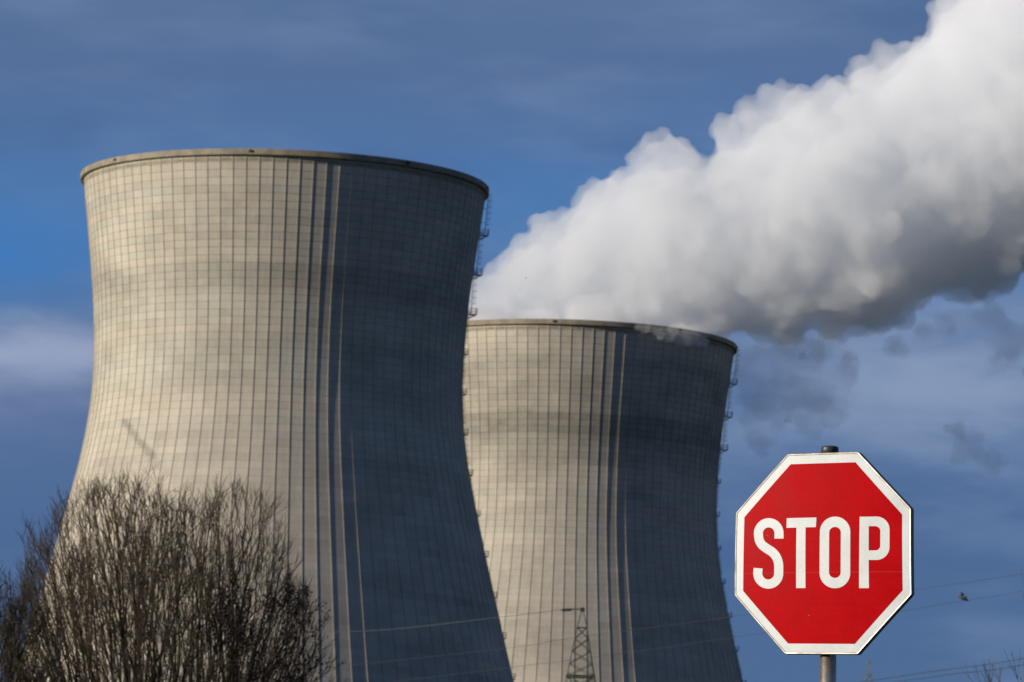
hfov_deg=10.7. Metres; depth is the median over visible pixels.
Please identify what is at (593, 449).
cooling tower
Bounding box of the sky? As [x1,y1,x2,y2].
[0,0,1023,681]
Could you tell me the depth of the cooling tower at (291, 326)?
961.76 m
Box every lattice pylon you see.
[561,607,595,681]
[865,660,872,681]
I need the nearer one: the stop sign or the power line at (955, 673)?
the stop sign
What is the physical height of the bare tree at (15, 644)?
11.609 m
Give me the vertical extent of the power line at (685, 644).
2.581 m
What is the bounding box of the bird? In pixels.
[957,592,968,600]
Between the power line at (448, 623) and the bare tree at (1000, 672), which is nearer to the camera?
the bare tree at (1000, 672)
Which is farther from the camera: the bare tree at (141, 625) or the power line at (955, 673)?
the power line at (955, 673)
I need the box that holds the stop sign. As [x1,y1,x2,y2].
[735,446,913,681]
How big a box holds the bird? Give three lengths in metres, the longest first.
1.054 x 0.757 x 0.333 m
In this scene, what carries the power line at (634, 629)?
attached to the lattice pylon at (587, 676)
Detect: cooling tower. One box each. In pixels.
[21,148,515,681]
[462,319,746,681]
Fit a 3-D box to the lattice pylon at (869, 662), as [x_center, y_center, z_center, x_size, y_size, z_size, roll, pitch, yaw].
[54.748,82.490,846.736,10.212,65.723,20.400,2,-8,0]
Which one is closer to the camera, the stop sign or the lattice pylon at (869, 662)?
the stop sign
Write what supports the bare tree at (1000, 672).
on the ground
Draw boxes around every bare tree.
[0,459,346,681]
[0,563,73,681]
[965,573,1023,681]
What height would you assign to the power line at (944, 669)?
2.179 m
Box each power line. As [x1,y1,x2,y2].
[195,573,1023,679]
[201,608,579,631]
[395,591,1022,681]
[863,658,1023,681]
[897,665,1021,681]
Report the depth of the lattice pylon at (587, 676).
600.38 m

